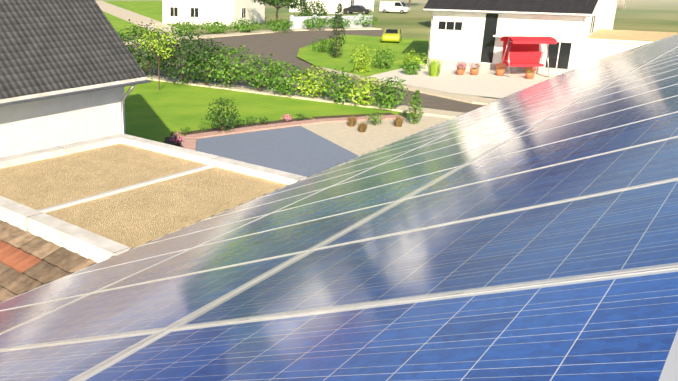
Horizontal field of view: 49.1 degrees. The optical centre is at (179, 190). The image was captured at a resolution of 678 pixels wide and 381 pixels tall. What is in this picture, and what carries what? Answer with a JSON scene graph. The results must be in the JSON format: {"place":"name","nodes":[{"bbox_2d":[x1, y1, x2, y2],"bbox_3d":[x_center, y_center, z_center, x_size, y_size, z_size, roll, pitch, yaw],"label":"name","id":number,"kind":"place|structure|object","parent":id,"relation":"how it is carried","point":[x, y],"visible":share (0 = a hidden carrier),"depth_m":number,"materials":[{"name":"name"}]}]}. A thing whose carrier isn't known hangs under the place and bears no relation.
{"place":"outdoors","nodes":[
{"label":"outdoors","id":0,"kind":"place"},
{"bbox_2d":[0,220,96,300],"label":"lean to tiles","id":1,"kind":"object","parent":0,"point":[29,261],"visible":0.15,"depth_m":9.96,"materials":[{"name":"brown tile"}]},
{"bbox_2d":[0,0,146,157],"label":"neighbour house","id":2,"kind":"structure","parent":0,"point":[50,47],"depth_m":18.43,"materials":[{"name":"white"}]},
{"bbox_2d":[0,80,151,133],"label":"rain gutter","id":3,"kind":"object","parent":2,"relation":"attached to","point":[133,84],"visible":0.71,"depth_m":18.39,"materials":[{"name":"white metal"}]},
{"bbox_2d":[103,1,170,36],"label":"lawn","id":4,"kind":"structure","parent":0,"point":[152,9],"depth_m":122.19,"materials":[{"name":"green plant"}]},
{"bbox_2d":[0,133,306,262],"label":"flat roof","id":5,"kind":"structure","parent":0,"point":[98,230],"depth_m":12.57,"materials":[{"name":"beige gravel"}]},
{"bbox_2d":[38,164,214,212],"bbox_3d":[-0.832,-0.064,12.644,4.340,0.045,0.102,-16,23,-42],"label":"roof divider strip","id":6,"kind":"object","parent":5,"relation":"on","point":[90,198],"visible":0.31,"depth_m":12.46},
{"bbox_2d":[26,140,304,252],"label":"garage coping joints and drain","id":7,"kind":"object","parent":5,"relation":"on","point":[129,247],"visible":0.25,"depth_m":10.86,"materials":[{"name":"metal"}]},
{"bbox_2d":[124,27,380,44],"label":"pavement","id":8,"kind":"structure","parent":0,"point":[261,32],"depth_m":80.46,"materials":[{"name":"beige concrete"}]},
{"bbox_2d":[124,80,399,142],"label":"lawn","id":9,"kind":"structure","parent":0,"point":[153,112],"depth_m":35.78,"materials":[{"name":"green plant"}]},
{"bbox_2d":[135,25,177,89],"bbox_3d":[-1.268,-7.555,40.837,2.542,3.680,2.452,14,22,38],"label":"lawn sapling","id":10,"kind":"object","parent":9,"relation":"on","point":[158,47],"visible":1,"depth_m":40.49,"materials":[{"name":"green plant"}]},
{"bbox_2d":[146,74,464,118],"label":"pavement","id":11,"kind":"structure","parent":0,"point":[426,111],"depth_m":38.46,"materials":[{"name":"beige concrete"}]},
{"bbox_2d":[128,30,483,112],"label":"road asphalt","id":12,"kind":"structure","parent":0,"point":[282,46],"depth_m":58.84,"materials":[{"name":"grey asphalt"}]},
{"bbox_2d":[289,0,373,13],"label":"house","id":13,"kind":"structure","parent":0,"point":[332,5],"depth_m":119.66,"materials":[{"name":"white"}]},
{"bbox_2d":[95,0,677,130],"bbox_3d":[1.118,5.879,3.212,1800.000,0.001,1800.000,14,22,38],"label":"ground","id":14,"kind":"structure","parent":0,"point":[634,15],"depth_m":106.39,"materials":[{"name":"green plant"}]},
{"bbox_2d":[96,1,192,37],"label":"footpath","id":15,"kind":"structure","parent":14,"relation":"on","point":[124,14],"depth_m":108.55,"materials":[{"name":"beige concrete"}]},
{"bbox_2d":[117,19,185,78],"bbox_3d":[-2.134,-8.943,45.558,5.324,3.919,4.638,-7,18,-23],"label":"hedge shrub","id":16,"kind":"object","parent":14,"relation":"on","point":[144,67],"visible":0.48,"depth_m":44.77,"materials":[{"name":"green plant"}]},
{"bbox_2d":[143,26,213,84],"bbox_3d":[0.000,-8.130,43.444,4.189,3.816,4.854,-11,20,-31],"label":"hedge shrub","id":17,"kind":"object","parent":14,"relation":"on","point":[180,69],"visible":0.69,"depth_m":42.67,"materials":[{"name":"green plant"}]},
{"bbox_2d":[167,20,199,35],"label":"hedge","id":18,"kind":"object","parent":14,"relation":"on","point":[184,25],"visible":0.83,"depth_m":76.45,"materials":[{"name":"green plant"}]},
{"bbox_2d":[182,35,231,85],"bbox_3d":[1.591,-7.644,42.322,3.156,3.102,2.650,14,22,38],"label":"hedge shrub","id":19,"kind":"object","parent":14,"relation":"on","point":[209,79],"visible":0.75,"depth_m":41.88,"materials":[{"name":"green plant"}]},
{"bbox_2d":[195,20,231,33],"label":"hedge","id":20,"kind":"object","parent":14,"relation":"on","point":[211,28],"visible":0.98,"depth_m":77.91,"materials":[{"name":"green plant"}]},
{"bbox_2d":[163,0,264,25],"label":"white house","id":21,"kind":"structure","parent":14,"relation":"on","point":[202,11],"depth_m":93.27,"materials":[{"name":"white paint"}]},
{"bbox_2d":[197,45,260,87],"bbox_3d":[2.931,-7.204,41.310,3.775,2.781,4.199,3,17,10],"label":"hedge shrub","id":22,"kind":"object","parent":14,"relation":"on","point":[232,72],"visible":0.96,"depth_m":40.84,"materials":[{"name":"green plant"}]},
{"bbox_2d":[226,18,263,32],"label":"hedge","id":23,"kind":"object","parent":14,"relation":"on","point":[248,27],"visible":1,"depth_m":79.87,"materials":[{"name":"green plant"}]},
{"bbox_2d":[240,54,282,90],"bbox_3d":[4.721,-6.609,40.331,2.485,2.206,3.114,14,22,38],"label":"hedge shrub","id":24,"kind":"object","parent":14,"relation":"on","point":[257,77],"visible":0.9,"depth_m":39.99,"materials":[{"name":"green plant"}]},
{"bbox_2d":[196,126,358,176],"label":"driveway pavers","id":25,"kind":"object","parent":14,"relation":"on","point":[301,151],"visible":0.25,"depth_m":27.55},
{"bbox_2d":[252,0,307,23],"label":"dark tree","id":26,"kind":"object","parent":14,"relation":"on","point":[275,3],"visible":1,"depth_m":86.85,"materials":[{"name":"green plant"}]},
{"bbox_2d":[265,18,295,32],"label":"hedge","id":27,"kind":"object","parent":14,"relation":"on","point":[278,27],"visible":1,"depth_m":81.28,"materials":[{"name":"green plant"}]},
{"bbox_2d":[164,113,403,150],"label":"brick path","id":28,"kind":"structure","parent":14,"relation":"on","point":[189,140],"depth_m":31.52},
{"bbox_2d":[170,131,183,143],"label":"bed plant","id":29,"kind":"object","parent":28,"relation":"on","point":[176,139],"visible":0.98,"depth_m":28.20,"materials":[{"name":"pink plant"}]},
{"bbox_2d":[180,126,190,133],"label":"bed plant","id":30,"kind":"object","parent":28,"relation":"on","point":[184,131],"visible":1,"depth_m":29.98,"materials":[{"name":"green plant"}]},
{"bbox_2d":[197,121,208,131],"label":"bed plant","id":31,"kind":"object","parent":28,"relation":"on","point":[202,127],"visible":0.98,"depth_m":30.27,"materials":[{"name":"green plant"}]},
{"bbox_2d":[201,97,239,132],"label":"bush","id":32,"kind":"object","parent":28,"relation":"on","point":[227,120],"visible":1,"depth_m":30.01,"materials":[{"name":"green plant"}]},
{"bbox_2d":[236,120,244,126],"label":"bed plant","id":33,"kind":"object","parent":28,"relation":"on","point":[237,121],"visible":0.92,"depth_m":31.30,"materials":[{"name":"green plant"}]},
{"bbox_2d":[244,116,256,125],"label":"bed plant","id":34,"kind":"object","parent":28,"relation":"on","point":[249,122],"visible":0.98,"depth_m":31.63,"materials":[{"name":"green plant"}]},
{"bbox_2d":[259,116,269,123],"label":"bed plant","id":35,"kind":"object","parent":28,"relation":"on","point":[264,121],"visible":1,"depth_m":31.96,"materials":[{"name":"green plant"}]},
{"bbox_2d":[280,113,292,121],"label":"bed plant","id":36,"kind":"object","parent":28,"relation":"on","point":[287,117],"visible":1,"depth_m":32.41,"materials":[{"name":"pink plant"}]},
{"bbox_2d":[295,113,304,120],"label":"bed plant","id":37,"kind":"object","parent":28,"relation":"on","point":[301,117],"visible":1,"depth_m":32.68,"materials":[{"name":"green plant"}]},
{"bbox_2d":[260,60,311,95],"bbox_3d":[5.843,-6.053,38.673,2.956,2.107,2.068,2,17,6],"label":"hedge shrub","id":38,"kind":"object","parent":14,"relation":"on","point":[284,86],"visible":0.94,"depth_m":38.40,"materials":[{"name":"green plant"}]},
{"bbox_2d":[294,0,328,15],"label":"dark hedge","id":39,"kind":"object","parent":14,"relation":"on","point":[319,9],"visible":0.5,"depth_m":88.50,"materials":[{"name":"green plant"}]},
{"bbox_2d":[290,64,334,98],"bbox_3d":[7.159,-5.825,38.240,2.525,1.930,2.115,14,22,38],"label":"hedge shrub","id":40,"kind":"object","parent":14,"relation":"on","point":[312,90],"visible":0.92,"depth_m":37.90,"materials":[{"name":"green plant"}]},
{"bbox_2d":[301,16,327,28],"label":"hedge","id":41,"kind":"object","parent":14,"relation":"on","point":[319,22],"visible":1,"depth_m":83.47,"materials":[{"name":"green plant"}]},
{"bbox_2d":[289,14,372,28],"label":"garden wall","id":42,"kind":"structure","parent":14,"relation":"on","point":[298,20],"depth_m":86.73,"materials":[{"name":"white paint"}]},
{"bbox_2d":[317,67,356,103],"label":"hedge shrub","id":43,"kind":"object","parent":14,"relation":"on","point":[336,93],"visible":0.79,"depth_m":36.76,"materials":[{"name":"green plant"}]},
{"bbox_2d":[321,16,352,27],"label":"hedge","id":44,"kind":"object","parent":14,"relation":"on","point":[344,22],"visible":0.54,"depth_m":85.23,"materials":[{"name":"green plant"}]},
{"bbox_2d":[343,5,371,14],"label":"dark grey car","id":45,"kind":"object","parent":14,"relation":"on","point":[363,10],"visible":1,"depth_m":116.69,"materials":[{"name":"grey paint"}]},
{"bbox_2d":[297,34,428,76],"bbox_3d":[14.930,-12.155,61.686,16.900,0.001,28.800,14,22,38],"label":"garden","id":46,"kind":"object","parent":14,"relation":"on","point":[326,60],"depth_m":59.92,"materials":[{"name":"green plant"}]},
{"bbox_2d":[309,37,335,51],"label":"shrub","id":47,"kind":"object","parent":46,"relation":"on","point":[322,47],"visible":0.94,"depth_m":59.78,"materials":[{"name":"green plant"}]},
{"bbox_2d":[327,3,346,57],"bbox_3d":[12.441,-12.441,55.685,1.478,4.330,1.479,14,22,38],"label":"thuja","id":48,"kind":"object","parent":46,"relation":"on","point":[338,16],"visible":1,"depth_m":55.58,"materials":[{"name":"green plant"}]},
{"bbox_2d":[352,61,370,72],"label":"shrub","id":49,"kind":"object","parent":46,"relation":"on","point":[362,69],"visible":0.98,"depth_m":47.86,"materials":[{"name":"green plant"}]},
{"bbox_2d":[350,45,378,64],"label":"shrub","id":50,"kind":"object","parent":46,"relation":"on","point":[362,55],"visible":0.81,"depth_m":51.85,"materials":[{"name":"green plant"}]},
{"bbox_2d":[371,47,396,68],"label":"shrub","id":51,"kind":"object","parent":46,"relation":"on","point":[380,61],"visible":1,"depth_m":49.31,"materials":[{"name":"green plant"}]},
{"bbox_2d":[381,28,401,42],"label":"car","id":52,"kind":"object","parent":46,"relation":"on","point":[392,34],"visible":0.9,"depth_m":67.96,"materials":[{"name":"yellow paint"}]},
{"bbox_2d":[341,74,387,105],"bbox_3d":[9.494,-5.019,36.053,2.342,1.711,2.270,14,22,38],"label":"hedge shrub","id":53,"kind":"object","parent":14,"relation":"on","point":[363,97],"visible":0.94,"depth_m":35.82,"materials":[{"name":"green plant"}]},
{"bbox_2d":[353,14,377,25],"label":"hedge","id":54,"kind":"object","parent":14,"relation":"on","point":[363,23],"visible":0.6,"depth_m":87.25,"materials":[{"name":"green plant"}]},
{"bbox_2d":[302,115,450,155],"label":"patio","id":55,"kind":"structure","parent":14,"relation":"on","point":[372,137],"depth_m":30.48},
{"bbox_2d":[347,114,356,126],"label":"forecourt grass","id":56,"kind":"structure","parent":55,"relation":"on","point":[352,121],"depth_m":31.60,"materials":[{"name":"brown plant"}]},
{"bbox_2d":[356,120,367,131],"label":"forecourt grass","id":57,"kind":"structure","parent":55,"relation":"on","point":[362,127],"depth_m":30.47,"materials":[{"name":"brown plant"}]},
{"bbox_2d":[365,110,385,125],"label":"bush","id":58,"kind":"object","parent":55,"relation":"on","point":[376,121],"visible":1,"depth_m":31.71,"materials":[{"name":"green plant"}]},
{"bbox_2d":[393,114,403,126],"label":"forecourt grass","id":59,"kind":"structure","parent":55,"relation":"on","point":[398,121],"depth_m":31.55,"materials":[{"name":"brown plant"}]},
{"bbox_2d":[407,90,424,123],"bbox_3d":[10.621,-3.753,32.010,0.806,1.572,0.813,9,19,28],"label":"small conifer","id":60,"kind":"object","parent":55,"relation":"on","point":[415,106],"visible":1,"depth_m":31.95,"materials":[{"name":"green plant"}]},
{"bbox_2d":[372,76,410,108],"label":"hedge shrub","id":61,"kind":"object","parent":14,"relation":"on","point":[390,95],"visible":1,"depth_m":34.90,"materials":[{"name":"green plant"}]},
{"bbox_2d":[379,1,410,13],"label":"white van","id":62,"kind":"object","parent":14,"relation":"on","point":[401,7],"visible":1,"depth_m":119.06,"materials":[{"name":"white paint"}]},
{"bbox_2d":[423,0,624,73],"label":"white house","id":63,"kind":"structure","parent":14,"relation":"on","point":[461,36],"depth_m":48.38,"materials":[{"name":"white paint"}]},
{"bbox_2d":[422,10,591,74],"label":"house plinth","id":64,"kind":"structure","parent":63,"relation":"attached to","point":[482,66],"depth_m":49.23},
{"bbox_2d":[493,34,525,70],"bbox_3d":[22.073,-9.221,47.949,1.700,2.410,1.298,14,22,38],"label":"front door canopy","id":65,"kind":"object","parent":63,"relation":"attached to","point":[507,68],"visible":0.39,"depth_m":48.44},
{"bbox_2d":[582,29,677,64],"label":"house annex","id":66,"kind":"object","parent":14,"relation":"on","point":[600,43],"visible":0.27,"depth_m":46.10,"materials":[{"name":"white paint"}]},
{"bbox_2d":[306,61,498,104],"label":"pavement","id":67,"kind":"structure","parent":0,"point":[472,99],"depth_m":39.58,"materials":[{"name":"beige concrete"}]},
{"bbox_2d":[426,57,443,76],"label":"pampas grass","id":68,"kind":"object","parent":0,"point":[434,70],"depth_m":45.95,"materials":[{"name":"green plant"}]},
{"bbox_2d":[367,64,556,97],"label":"terrace","id":69,"kind":"structure","parent":0,"point":[484,82],"depth_m":44.30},
{"bbox_2d":[400,59,420,74],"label":"shrub","id":70,"kind":"object","parent":69,"relation":"on","point":[410,68],"visible":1,"depth_m":46.71,"materials":[{"name":"green plant"}]},
{"bbox_2d":[400,49,428,69],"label":"shrub","id":71,"kind":"object","parent":69,"relation":"on","point":[414,55],"visible":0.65,"depth_m":49.11,"materials":[{"name":"green plant"}]},
{"bbox_2d":[456,64,466,74],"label":"potted plant","id":72,"kind":"object","parent":69,"relation":"on","point":[460,71],"visible":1,"depth_m":46.56,"materials":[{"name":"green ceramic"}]},
{"bbox_2d":[469,62,480,74],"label":"potted plant","id":73,"kind":"object","parent":69,"relation":"on","point":[474,71],"visible":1,"depth_m":46.55,"materials":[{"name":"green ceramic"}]},
{"bbox_2d":[495,62,506,75],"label":"potted plant","id":74,"kind":"object","parent":69,"relation":"on","point":[499,71],"visible":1,"depth_m":46.18,"materials":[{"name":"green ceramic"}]},
{"bbox_2d":[500,36,556,76],"bbox_3d":[22.383,-8.665,45.995,2.750,2.510,1.875,0,17,0],"label":"porch swing","id":75,"kind":"object","parent":69,"relation":"on","point":[521,51],"visible":0.94,"depth_m":46.18,"materials":[{"name":"red fabric"}]},
{"bbox_2d":[524,66,536,78],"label":"potted plant","id":76,"kind":"object","parent":69,"relation":"on","point":[529,73],"visible":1,"depth_m":44.80,"materials":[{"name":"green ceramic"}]},
{"bbox_3d":[7.911,0.916,8.557,12.322,6.361,34.800,14,22,38],"label":"house roof deck","id":77,"kind":"object","parent":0,"visible":0},
{"bbox_2d":[0,61,592,302],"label":"roof tiles","id":78,"kind":"object","parent":77,"relation":"attached to","point":[297,181],"depth_m":10.68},
{"bbox_2d":[0,34,677,380],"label":"solar array","id":79,"kind":"object","parent":78,"relation":"on","point":[529,233],"visible":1,"depth_m":2.60,"materials":[{"name":"blue glass"}]}
]}

